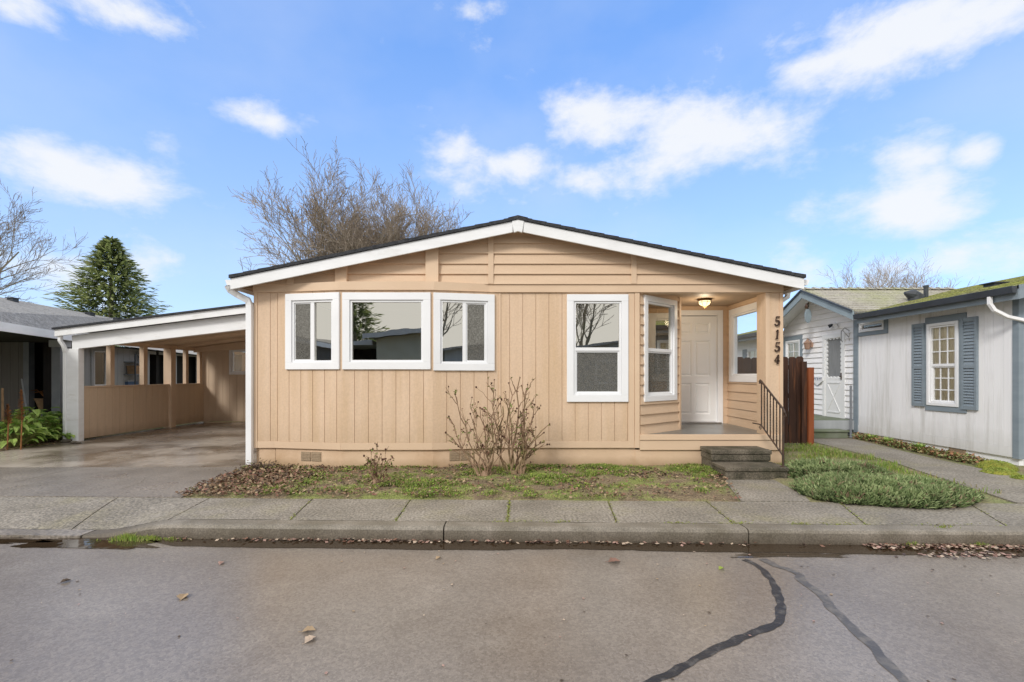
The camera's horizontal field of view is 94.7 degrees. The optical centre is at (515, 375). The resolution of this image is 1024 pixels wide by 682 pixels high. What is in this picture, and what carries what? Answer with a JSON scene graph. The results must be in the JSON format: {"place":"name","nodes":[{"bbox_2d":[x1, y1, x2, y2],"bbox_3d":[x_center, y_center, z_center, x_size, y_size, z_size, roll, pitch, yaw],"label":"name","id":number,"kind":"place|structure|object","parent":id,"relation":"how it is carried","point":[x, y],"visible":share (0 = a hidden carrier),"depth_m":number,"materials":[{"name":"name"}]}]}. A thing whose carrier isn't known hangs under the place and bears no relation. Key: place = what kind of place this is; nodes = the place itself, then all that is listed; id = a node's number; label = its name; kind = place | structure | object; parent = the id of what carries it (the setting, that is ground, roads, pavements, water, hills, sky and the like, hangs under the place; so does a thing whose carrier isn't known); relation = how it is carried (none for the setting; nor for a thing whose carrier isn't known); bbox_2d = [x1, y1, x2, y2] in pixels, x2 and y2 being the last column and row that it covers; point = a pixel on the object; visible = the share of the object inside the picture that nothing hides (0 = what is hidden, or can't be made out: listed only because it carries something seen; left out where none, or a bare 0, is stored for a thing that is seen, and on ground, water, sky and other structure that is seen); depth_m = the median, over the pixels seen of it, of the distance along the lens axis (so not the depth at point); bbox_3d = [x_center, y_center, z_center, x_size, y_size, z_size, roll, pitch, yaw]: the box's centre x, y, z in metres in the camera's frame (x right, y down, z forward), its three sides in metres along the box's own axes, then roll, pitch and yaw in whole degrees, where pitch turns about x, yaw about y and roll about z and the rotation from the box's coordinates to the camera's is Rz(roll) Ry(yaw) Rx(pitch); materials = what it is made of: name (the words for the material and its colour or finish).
{"place":"outdoors","nodes":[
{"label":"outdoors","id":0,"kind":"place"},
{"bbox_2d":[0,467,243,497],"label":"driveway","id":1,"kind":"structure","parent":0,"point":[167,482],"depth_m":5.99,"materials":[{"name":"concrete"}]},
{"bbox_2d":[0,444,256,466],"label":"driveway","id":2,"kind":"structure","parent":0,"point":[134,455],"depth_m":7.87,"materials":[{"name":"grey concrete"}]},
{"bbox_2d":[57,422,245,443],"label":"carport floor","id":3,"kind":"structure","parent":0,"point":[215,433],"depth_m":10.31,"materials":[{"name":"grey concrete"}]},
{"bbox_2d":[60,439,71,442],"bbox_3d":[-8.945,1.298,9.411,0.186,0.076,0.155,0,0,-22],"label":"rock","id":4,"kind":"object","parent":3,"relation":"on","point":[66,440],"visible":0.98,"depth_m":9.36,"materials":[{"name":"stone"}]},
{"bbox_2d":[0,537,1023,681],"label":"road","id":5,"kind":"structure","parent":0,"point":[275,600],"depth_m":2.87,"materials":[{"name":"grey asphalt"}]},
{"bbox_2d":[0,537,54,543],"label":"puddle","id":6,"kind":"object","parent":5,"relation":"on","point":[15,540],"visible":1,"depth_m":4.17,"materials":[{"name":"brown liquid"}]},
{"bbox_2d":[0,529,94,537],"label":"lowered kerb","id":7,"kind":"structure","parent":5,"relation":"on","point":[41,533],"depth_m":4.30,"materials":[{"name":"concrete"}]},
{"bbox_2d":[11,538,159,548],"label":"puddle","id":8,"kind":"object","parent":5,"relation":"on","point":[81,543],"visible":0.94,"depth_m":4.07,"materials":[{"name":"grey liquid"}]},
{"bbox_2d":[97,532,146,542],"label":"grass tuft","id":9,"kind":"object","parent":5,"relation":"on","point":[125,537],"visible":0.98,"depth_m":4.16,"materials":[{"name":"green plant"}]},
{"bbox_2d":[177,593,187,599],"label":"fallen leaf","id":10,"kind":"object","parent":5,"relation":"on","point":[180,596],"visible":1,"depth_m":3.10,"materials":[{"name":"beige plant"}]},
{"bbox_2d":[298,626,314,631],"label":"fallen leaf","id":11,"kind":"object","parent":5,"relation":"on","point":[307,628],"visible":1,"depth_m":2.70,"materials":[{"name":"beige plant"}]},
{"bbox_2d":[303,635,315,643],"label":"fallen leaf","id":12,"kind":"object","parent":5,"relation":"on","point":[309,638],"visible":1,"depth_m":2.60,"materials":[{"name":"beige plant"}]},
{"bbox_2d":[10,551,1015,681],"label":"road debris","id":13,"kind":"object","parent":5,"relation":"on","point":[326,672],"visible":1,"depth_m":2.89,"materials":[{"name":"brown plant"}]},
{"bbox_2d":[82,519,1023,545],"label":"kerb","id":14,"kind":"structure","parent":5,"relation":"on","point":[830,534],"depth_m":4.15,"materials":[{"name":"concrete"}]},
{"bbox_2d":[138,534,164,541],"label":"grass tuft","id":15,"kind":"object","parent":14,"relation":"on","point":[149,537],"visible":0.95,"depth_m":4.19,"materials":[{"name":"green plant"}]},
{"bbox_2d":[153,536,191,540],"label":"grass tuft","id":16,"kind":"object","parent":14,"relation":"on","point":[171,538],"visible":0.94,"depth_m":4.19,"materials":[{"name":"green plant"}]},
{"bbox_2d":[152,538,1023,555],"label":"gutter water","id":17,"kind":"structure","parent":5,"relation":"on","point":[688,547],"depth_m":4.02,"materials":[{"name":"brown liquid"}]},
{"bbox_2d":[169,537,1023,551],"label":"wet leaves","id":18,"kind":"object","parent":17,"relation":"on","point":[944,547],"visible":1,"depth_m":4.06,"materials":[{"name":"brown plant"}]},
{"bbox_2d":[605,557,619,561],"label":"fallen leaf","id":19,"kind":"object","parent":5,"relation":"on","point":[611,559],"visible":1,"depth_m":3.70,"materials":[{"name":"brown plant"}]},
{"bbox_2d":[643,559,786,681],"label":"crack sealant","id":20,"kind":"object","parent":5,"relation":"on","point":[779,620],"visible":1,"depth_m":2.63,"materials":[{"name":"black asphalt"}]},
{"bbox_2d":[737,552,842,557],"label":"puddle","id":21,"kind":"object","parent":5,"relation":"on","point":[792,555],"visible":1,"depth_m":3.82,"materials":[{"name":"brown liquid"}]},
{"bbox_2d":[759,558,910,681],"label":"crack sealant","id":22,"kind":"object","parent":5,"relation":"on","point":[884,661],"visible":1,"depth_m":2.73,"materials":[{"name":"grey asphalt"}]},
{"bbox_2d":[895,549,1020,558],"bbox_3d":[3.673,1.448,3.833,1.251,0.027,0.210,0,0,0],"label":"leaf drift","id":23,"kind":"object","parent":5,"relation":"on","point":[963,554],"visible":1,"depth_m":3.82,"materials":[{"name":"brown plant"}]},
{"bbox_2d":[970,542,995,547],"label":"grass tuft","id":24,"kind":"object","parent":5,"relation":"on","point":[978,543],"visible":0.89,"depth_m":4.02,"materials":[{"name":"green plant"}]},
{"bbox_2d":[0,497,1023,529],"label":"sidewalk","id":25,"kind":"structure","parent":0,"point":[82,513],"depth_m":4.65,"materials":[{"name":"grey concrete"}]},
{"bbox_2d":[220,501,985,525],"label":"joint soil","id":26,"kind":"structure","parent":25,"relation":"in","point":[508,519],"depth_m":4.40,"materials":[{"name":"brown soil"}]},
{"bbox_2d":[290,498,1006,525],"bbox_3d":[1.888,1.327,4.625,8.208,0.020,0.815,0,0,1],"label":"joint moss","id":27,"kind":"object","parent":25,"relation":"on","point":[672,521],"visible":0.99,"depth_m":4.33,"materials":[{"name":"green plant"}]},
{"bbox_2d":[0,0,1023,346],"label":"sky","id":28,"kind":"structure","parent":0,"point":[797,136],"materials":[{"name":"blue"}]},
{"bbox_2d":[90,421,1023,503],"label":"yard","id":29,"kind":"structure","parent":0,"point":[1021,471],"depth_m":7.57,"materials":[{"name":"green plant"}]},
{"bbox_2d":[0,180,87,302],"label":"bare tree","id":30,"kind":"object","parent":29,"relation":"on","point":[4,254],"visible":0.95,"depth_m":24.41,"materials":[{"name":"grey plant"}]},
{"bbox_2d":[0,435,104,450],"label":"bed","id":31,"kind":"object","parent":29,"relation":"on","point":[42,443],"visible":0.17,"depth_m":9.23,"materials":[{"name":"soil"}]},
{"bbox_2d":[1,388,3,420],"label":"garden stake","id":32,"kind":"object","parent":31,"relation":"in","point":[2,403],"visible":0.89,"depth_m":9.14,"materials":[{"name":"brown wood"}]},
{"bbox_2d":[1,404,14,449],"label":"seed stalk","id":33,"kind":"object","parent":31,"relation":"on","point":[8,419],"visible":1,"depth_m":8.45,"materials":[{"name":"brown plant"}]},
{"bbox_2d":[15,389,24,449],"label":"seed stalk","id":34,"kind":"object","parent":31,"relation":"on","point":[21,410],"visible":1,"depth_m":8.50,"materials":[{"name":"brown plant"}]},
{"bbox_2d":[21,379,26,413],"bbox_3d":[-10.991,0.667,10.556,1.081,1.205,0.127,0,0,35],"label":"garden tool","id":35,"kind":"object","parent":31,"relation":"on","point":[23,393],"visible":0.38,"depth_m":10.69,"materials":[{"name":"grey metal"}]},
{"bbox_2d":[0,417,49,448],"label":"leafy plant","id":36,"kind":"object","parent":31,"relation":"on","point":[14,438],"visible":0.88,"depth_m":8.71,"materials":[{"name":"green plant"}]},
{"bbox_2d":[0,439,59,449],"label":"litter by drive","id":37,"kind":"object","parent":31,"relation":"on","point":[32,444],"visible":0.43,"depth_m":9.05,"materials":[{"name":"brown plant"}]},
{"bbox_2d":[0,406,60,429],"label":"leafy plant","id":38,"kind":"object","parent":31,"relation":"on","point":[44,414],"visible":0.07,"depth_m":10.19,"materials":[{"name":"green plant"}]},
{"bbox_2d":[5,424,56,444],"bbox_3d":[-9.336,1.128,9.176,0.752,0.412,0.712,0,0,0],"label":"leafy plant","id":39,"kind":"object","parent":31,"relation":"on","point":[33,427],"visible":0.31,"depth_m":9.11,"materials":[{"name":"green plant"}]},
{"bbox_2d":[0,409,62,442],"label":"leafy plant","id":40,"kind":"object","parent":31,"relation":"on","point":[38,423],"visible":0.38,"depth_m":9.29,"materials":[{"name":"green plant"}]},
{"bbox_2d":[1,407,62,438],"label":"leafy plant","id":41,"kind":"object","parent":31,"relation":"on","point":[24,408],"visible":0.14,"depth_m":9.69,"materials":[{"name":"green plant"}]},
{"bbox_2d":[42,407,62,436],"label":"leafy plant","id":42,"kind":"object","parent":31,"relation":"on","point":[59,413],"visible":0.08,"depth_m":9.93,"materials":[{"name":"green plant"}]},
{"bbox_2d":[42,421,74,440],"bbox_3d":[-9.269,1.108,9.598,0.788,0.453,0.645,0,0,-31],"label":"leafy plant","id":43,"kind":"object","parent":31,"relation":"on","point":[67,436],"visible":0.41,"depth_m":9.51,"materials":[{"name":"green plant"}]},
{"bbox_2d":[0,297,196,426],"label":"manufactured house","id":44,"kind":"structure","parent":29,"relation":"on","point":[31,354],"depth_m":11.40,"materials":[{"name":"grey"}]},
{"bbox_2d":[90,347,105,385],"bbox_3d":[-10.965,0.235,12.448,0.090,1.950,0.563,0,0,0],"label":"storm door","id":45,"kind":"structure","parent":44,"relation":"in","point":[92,350],"depth_m":12.25,"materials":[{"name":"grey metal"}]},
{"bbox_2d":[40,235,171,346],"bbox_3d":[-25.572,-3.760,29.925,10.052,10.180,9.459,0,0,18],"label":"conifer tree","id":46,"kind":"object","parent":29,"relation":"on","point":[123,280],"visible":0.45,"depth_m":29.30,"materials":[{"name":"green plant"}]},
{"bbox_2d":[124,354,138,384],"bbox_3d":[-11.185,0.355,13.415,1.130,1.950,0.430,0,0,0],"label":"storage shelf","id":47,"kind":"object","parent":29,"relation":"on","point":[134,362],"visible":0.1,"depth_m":13.20,"materials":[{"name":"metal"}]},
{"bbox_2d":[124,380,137,384],"bbox_3d":[-11.000,0.240,13.405,0.310,0.220,0.360,0,0,0],"label":"storage bin","id":48,"kind":"object","parent":47,"relation":"on","point":[129,382],"visible":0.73,"depth_m":13.31,"materials":[{"name":"blue plastic"}]},
{"bbox_2d":[126,365,138,373],"bbox_3d":[-10.780,-0.170,13.405,0.250,0.240,0.360,0,0,0],"label":"cardboard box","id":49,"kind":"object","parent":47,"relation":"on","point":[130,369],"visible":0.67,"depth_m":13.24,"materials":[{"name":"brown cardboard"}]},
{"bbox_2d":[229,136,455,302],"bbox_3d":[-7.061,-4.304,20.801,9.616,11.268,8.348,0,0,-32],"label":"bare tree","id":50,"kind":"object","parent":29,"relation":"on","point":[325,245],"visible":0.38,"depth_m":19.38,"materials":[{"name":"brown plant"}]},
{"bbox_2d":[281,159,471,258],"bbox_3d":[-6.192,-4.536,23.393,9.200,11.733,10.716,0,0,0],"label":"bare tree","id":51,"kind":"object","parent":29,"relation":"on","point":[390,204],"visible":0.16,"depth_m":21.18,"materials":[{"name":"brown plant"}]},
{"bbox_2d":[182,465,738,501],"bbox_3d":[-0.570,1.315,5.956,6.500,0.046,1.888,0,0,0],"label":"planting bed","id":52,"kind":"object","parent":29,"relation":"on","point":[627,496],"visible":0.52,"depth_m":5.52,"materials":[{"name":"soil"}]},
{"bbox_2d":[239,458,278,470],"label":"dead shrub","id":53,"kind":"object","parent":52,"relation":"on","point":[258,467],"visible":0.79,"depth_m":6.49,"materials":[{"name":"plant"}]},
{"bbox_2d":[363,442,397,484],"bbox_3d":[-1.641,1.087,5.732,0.408,0.538,0.367,0,0,-17],"label":"rose bush","id":54,"kind":"object","parent":52,"relation":"on","point":[374,471],"visible":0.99,"depth_m":5.71,"materials":[{"name":"brown plant"}]},
{"bbox_2d":[191,462,719,497],"bbox_3d":[-0.487,1.292,5.977,6.816,0.072,1.861,0,0,0],"label":"clover","id":55,"kind":"object","parent":52,"relation":"on","point":[529,465],"visible":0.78,"depth_m":5.95,"materials":[{"name":"green plant"}]},
{"bbox_2d":[175,463,741,499],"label":"leaf litter","id":56,"kind":"object","parent":52,"relation":"on","point":[201,486],"visible":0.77,"depth_m":5.72,"materials":[{"name":"brown plant"}]},
{"bbox_2d":[189,462,740,497],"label":"weeds","id":57,"kind":"object","parent":52,"relation":"on","point":[622,467],"visible":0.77,"depth_m":5.98,"materials":[{"name":"green plant"}]},
{"bbox_2d":[445,377,528,475],"bbox_3d":[-0.358,0.676,6.227,1.126,1.328,0.485,0,0,0],"label":"rose bush","id":58,"kind":"object","parent":52,"relation":"on","point":[485,472],"visible":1,"depth_m":6.23,"materials":[{"name":"brown plant"}]},
{"bbox_2d":[490,377,550,473],"bbox_3d":[0.026,0.676,6.272,0.788,1.328,0.496,0,0,28],"label":"rose bush","id":59,"kind":"object","parent":52,"relation":"on","point":[523,445],"visible":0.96,"depth_m":6.27,"materials":[{"name":"brown plant"}]},
{"bbox_2d":[225,215,808,467],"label":"manufactured house","id":60,"kind":"structure","parent":29,"relation":"on","point":[620,349],"depth_m":6.91,"materials":[{"name":"beige wood"}]},
{"bbox_2d":[51,303,253,440],"bbox_3d":[-6.524,-0.131,12.710,5.368,2.921,6.680,0,0,0],"label":"carport","id":61,"kind":"object","parent":60,"relation":"attached to","point":[214,338],"visible":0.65,"depth_m":10.78,"materials":[{"name":"beige wood"}]},
{"bbox_2d":[229,349,245,374],"bbox_3d":[-7.648,-0.410,13.465,0.980,0.752,0.090,0,0,0],"label":"window","id":62,"kind":"structure","parent":61,"relation":"in","point":[237,358],"depth_m":13.46,"materials":[{"name":"white plastic"}]},
{"bbox_2d":[285,292,339,368],"bbox_3d":[-2.924,-0.642,6.843,0.856,1.099,0.106,0,0,9],"label":"window","id":63,"kind":"structure","parent":60,"relation":"in","point":[312,320],"depth_m":6.83,"materials":[{"name":"white plastic"}]},
{"bbox_2d":[342,292,430,368],"bbox_3d":[-1.836,-0.640,6.764,1.258,1.096,0.092,0,0,0],"label":"window","id":64,"kind":"structure","parent":60,"relation":"in","point":[381,330],"depth_m":6.76,"materials":[{"name":"white plastic"}]},
{"bbox_2d":[433,292,494,370],"bbox_3d":[-0.741,-0.632,6.854,0.884,1.113,0.122,0,0,-12],"label":"window","id":65,"kind":"structure","parent":60,"relation":"in","point":[463,324],"depth_m":6.83,"materials":[{"name":"white plastic"}]},
{"bbox_2d":[567,294,627,401],"bbox_3d":[1.209,-0.406,6.954,0.900,1.576,0.092,0,0,0],"label":"window","id":66,"kind":"structure","parent":60,"relation":"in","point":[597,324],"depth_m":6.95,"materials":[{"name":"white plastic"}]},
{"bbox_2d":[643,295,676,401],"bbox_3d":[2.230,-0.408,7.302,0.799,1.589,0.544,0,0,-8],"label":"window","id":67,"kind":"structure","parent":60,"relation":"in","point":[660,317],"depth_m":7.32,"materials":[{"name":"white plastic"}]},
{"bbox_2d":[681,316,715,421],"bbox_3d":[3.260,-0.125,8.664,0.848,1.930,0.043,0,0,0],"label":"door","id":68,"kind":"structure","parent":60,"relation":"in","point":[698,333],"depth_m":8.64,"materials":[{"name":"wood"}]},
{"bbox_2d":[729,302,756,381],"bbox_3d":[3.905,-0.540,7.930,0.090,1.290,1.200,0,0,0],"label":"window","id":69,"kind":"structure","parent":60,"relation":"in","point":[750,308],"depth_m":8.39,"materials":[{"name":"white plastic"}]},
{"bbox_2d":[700,446,788,479],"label":"concrete steps","id":70,"kind":"structure","parent":29,"relation":"on","point":[741,462],"depth_m":6.41,"materials":[{"name":"grey concrete"}]},
{"bbox_2d":[752,379,786,466],"bbox_3d":[3.475,0.614,6.473,0.069,1.129,0.854,0,0,0],"label":"handrail","id":71,"kind":"object","parent":70,"relation":"on","point":[761,382],"visible":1,"depth_m":6.33,"materials":[{"name":"black metal"}]},
{"bbox_2d":[725,480,809,501],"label":"front walk","id":72,"kind":"structure","parent":29,"relation":"on","point":[762,491],"depth_m":5.42,"materials":[{"name":"grey concrete"}]},
{"bbox_2d":[736,356,813,444],"bbox_3d":[4.829,0.478,9.075,1.718,1.704,0.190,0,0,0],"label":"fence","id":73,"kind":"object","parent":29,"relation":"on","point":[798,390],"visible":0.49,"depth_m":9.10,"materials":[{"name":"brown wood"}]},
{"bbox_2d":[814,429,848,437],"bbox_3d":[6.685,1.248,10.225,0.870,0.165,0.350,0,0,0],"label":"deck step","id":74,"kind":"object","parent":29,"relation":"on","point":[830,433],"visible":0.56,"depth_m":10.08,"materials":[{"name":"wood"}]},
{"bbox_2d":[814,415,853,435],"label":"entry deck","id":75,"kind":"structure","parent":29,"relation":"on","point":[824,422],"depth_m":10.42,"materials":[{"name":"grey wood"}]},
{"bbox_2d":[849,386,851,437],"bbox_3d":[7.252,0.771,10.200,0.092,1.118,0.092,0,0,-22],"label":"handrail post","id":76,"kind":"object","parent":29,"relation":"on","point":[850,436],"visible":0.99,"depth_m":10.18,"materials":[{"name":"metal"}]},
{"bbox_2d":[817,254,915,287],"bbox_3d":[24.980,-3.631,34.242,6.627,9.921,5.081,0,0,0],"label":"bare tree","id":77,"kind":"object","parent":29,"relation":"on","point":[869,281],"visible":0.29,"depth_m":33.30,"materials":[{"name":"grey plant"}]},
{"bbox_2d":[737,276,1023,465],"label":"manufactured house","id":78,"kind":"structure","parent":29,"relation":"on","point":[939,368],"depth_m":8.74,"materials":[{"name":"grey wood"}]},
{"bbox_2d":[747,348,756,358],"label":"window","id":79,"kind":"structure","parent":78,"relation":"in","point":[751,353],"depth_m":15.23,"materials":[{"name":"white plastic"}]},
{"bbox_2d":[785,339,799,357],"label":"window","id":80,"kind":"structure","parent":78,"relation":"in","point":[792,348],"depth_m":13.01,"materials":[{"name":"white plastic"}]},
{"bbox_2d":[804,302,811,322],"bbox_3d":[7.205,-1.561,11.611,0.166,0.518,0.095,0,0,19],"label":"hanging plaque","id":81,"kind":"object","parent":78,"relation":"attached to","point":[807,315],"visible":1,"depth_m":11.61,"materials":[{"name":"white metal"}]},
{"bbox_2d":[804,338,813,349],"bbox_3d":[7.513,-0.815,12.073,0.250,0.290,0.179,0,0,20],"label":"wall lantern","id":82,"kind":"object","parent":78,"relation":"attached to","point":[808,344],"depth_m":12.04,"materials":[{"name":"orange metal"}]},
{"bbox_2d":[814,377,823,384],"bbox_3d":[7.572,0.130,11.831,0.026,0.220,0.440,0,0,0],"label":"welcome sign","id":83,"kind":"object","parent":78,"relation":"attached to","point":[818,380],"visible":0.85,"depth_m":11.77,"materials":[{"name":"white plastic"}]},
{"bbox_2d":[828,322,836,327],"bbox_3d":[7.528,-1.204,11.183,0.124,0.128,0.301,0,0,0],"label":"floodlight","id":84,"kind":"object","parent":78,"relation":"attached to","point":[833,325],"visible":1,"depth_m":11.19,"materials":[{"name":"white plastic"}]},
{"bbox_2d":[822,333,845,418],"bbox_3d":[7.605,0.000,11.267,0.110,2.000,0.790,0,0,0],"label":"screen door","id":85,"kind":"structure","parent":78,"relation":"in","point":[833,349],"depth_m":11.28,"materials":[{"name":"white wood"}]},
{"bbox_2d":[841,328,849,341],"bbox_3d":[7.516,-0.934,10.742,0.209,0.336,0.024,0,0,0],"label":"plant hook","id":86,"kind":"object","parent":78,"relation":"attached to","point":[845,333],"visible":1,"depth_m":10.73,"materials":[{"name":"metal"}]},
{"bbox_2d":[859,320,883,332],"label":"window","id":87,"kind":"structure","parent":78,"relation":"in","point":[874,325],"depth_m":9.93,"materials":[{"name":"white plastic"}]},
{"bbox_2d":[926,320,958,406],"bbox_3d":[7.513,-0.203,8.271,0.094,1.465,0.610,0,0,0],"label":"window","id":88,"kind":"structure","parent":78,"relation":"in","point":[942,339],"depth_m":8.31,"materials":[{"name":"white plastic"}]},
{"bbox_2d":[840,251,939,287],"bbox_3d":[28.089,-4.116,35.696,8.842,10.892,6.408,0,0,0],"label":"bare tree","id":89,"kind":"object","parent":29,"relation":"on","point":[895,273],"visible":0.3,"depth_m":34.88,"materials":[{"name":"brown plant"}]},
{"bbox_2d":[771,445,1009,502],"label":"side yard soil","id":90,"kind":"structure","parent":29,"relation":"on","point":[785,481],"depth_m":6.61,"materials":[{"name":"brown soil"}]},
{"bbox_2d":[784,456,896,477],"bbox_3d":[4.168,1.198,6.184,1.479,0.288,1.018,0,0,0],"label":"juniper shrub","id":91,"kind":"object","parent":90,"relation":"on","point":[801,468],"visible":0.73,"depth_m":6.07,"materials":[{"name":"green plant"}]},
{"bbox_2d":[774,442,1001,493],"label":"side weeds","id":92,"kind":"object","parent":90,"relation":"on","point":[831,453],"visible":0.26,"depth_m":7.58,"materials":[{"name":"green plant"}]},
{"bbox_2d":[789,469,987,508],"bbox_3d":[4.157,1.218,5.315,2.032,0.248,1.365,0,0,0],"label":"juniper shrub","id":93,"kind":"object","parent":90,"relation":"on","point":[916,491],"visible":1,"depth_m":5.02,"materials":[{"name":"green plant"}]},
{"bbox_2d":[874,261,947,287],"bbox_3d":[28.695,-3.588,34.990,6.027,9.836,5.436,0,0,0],"label":"bare tree","id":94,"kind":"object","parent":29,"relation":"on","point":[918,280],"visible":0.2,"depth_m":34.39,"materials":[{"name":"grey plant"}]},
{"bbox_2d":[852,432,993,463],"bbox_3d":[7.172,1.284,8.542,0.409,0.165,3.424,0,0,8],"label":"succulent border","id":95,"kind":"object","parent":29,"relation":"on","point":[952,455],"visible":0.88,"depth_m":8.06,"materials":[{"name":"green plant"}]},
{"bbox_2d":[882,436,892,441],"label":"leafy plant","id":96,"kind":"object","parent":95,"relation":"on","point":[887,439],"visible":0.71,"depth_m":9.07,"materials":[{"name":"green plant"}]},
{"bbox_2d":[913,442,925,449],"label":"leafy plant","id":97,"kind":"object","parent":95,"relation":"on","point":[920,445],"visible":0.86,"depth_m":8.24,"materials":[{"name":"green plant"}]},
{"bbox_2d":[919,274,983,287],"bbox_3d":[32.869,-3.485,36.689,4.232,9.630,5.847,0,0,-31],"label":"bare tree","id":98,"kind":"object","parent":29,"relation":"on","point":[946,283],"visible":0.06,"depth_m":36.70,"materials":[{"name":"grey plant"}]},
{"bbox_2d":[975,459,1019,470],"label":"moss clump","id":99,"kind":"object","parent":29,"relation":"on","point":[986,464],"visible":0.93,"depth_m":6.74,"materials":[{"name":"green plant"}]},
{"bbox_3d":[-10.925,1.073,11.800,1.150,0.515,0.800,0,0,0],"label":"potting bench","id":100,"kind":"object","parent":29,"relation":"on","visible":0},
{"bbox_2d":[31,389,42,408],"bbox_3d":[-11.543,0.570,11.582,0.491,0.480,0.460,0,0,0],"label":"plant pot","id":101,"kind":"object","parent":100,"relation":"on","point":[39,402],"visible":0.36,"depth_m":11.44,"materials":[{"name":"brown ceramic"}]},
{"bbox_2d":[814,438,1023,503],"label":"side path","id":102,"kind":"structure","parent":0,"point":[1012,489],"depth_m":6.69,"materials":[{"name":"grey concrete"}]},
{"bbox_2d":[978,467,1018,475],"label":"moss clump","id":103,"kind":"object","parent":102,"relation":"on","point":[998,470],"visible":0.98,"depth_m":6.38,"materials":[{"name":"green plant"}]},
{"bbox_2d":[1008,474,1023,479],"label":"moss clump","id":104,"kind":"object","parent":102,"relation":"on","point":[1020,477],"visible":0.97,"depth_m":6.09,"materials":[{"name":"green plant"}]}
]}

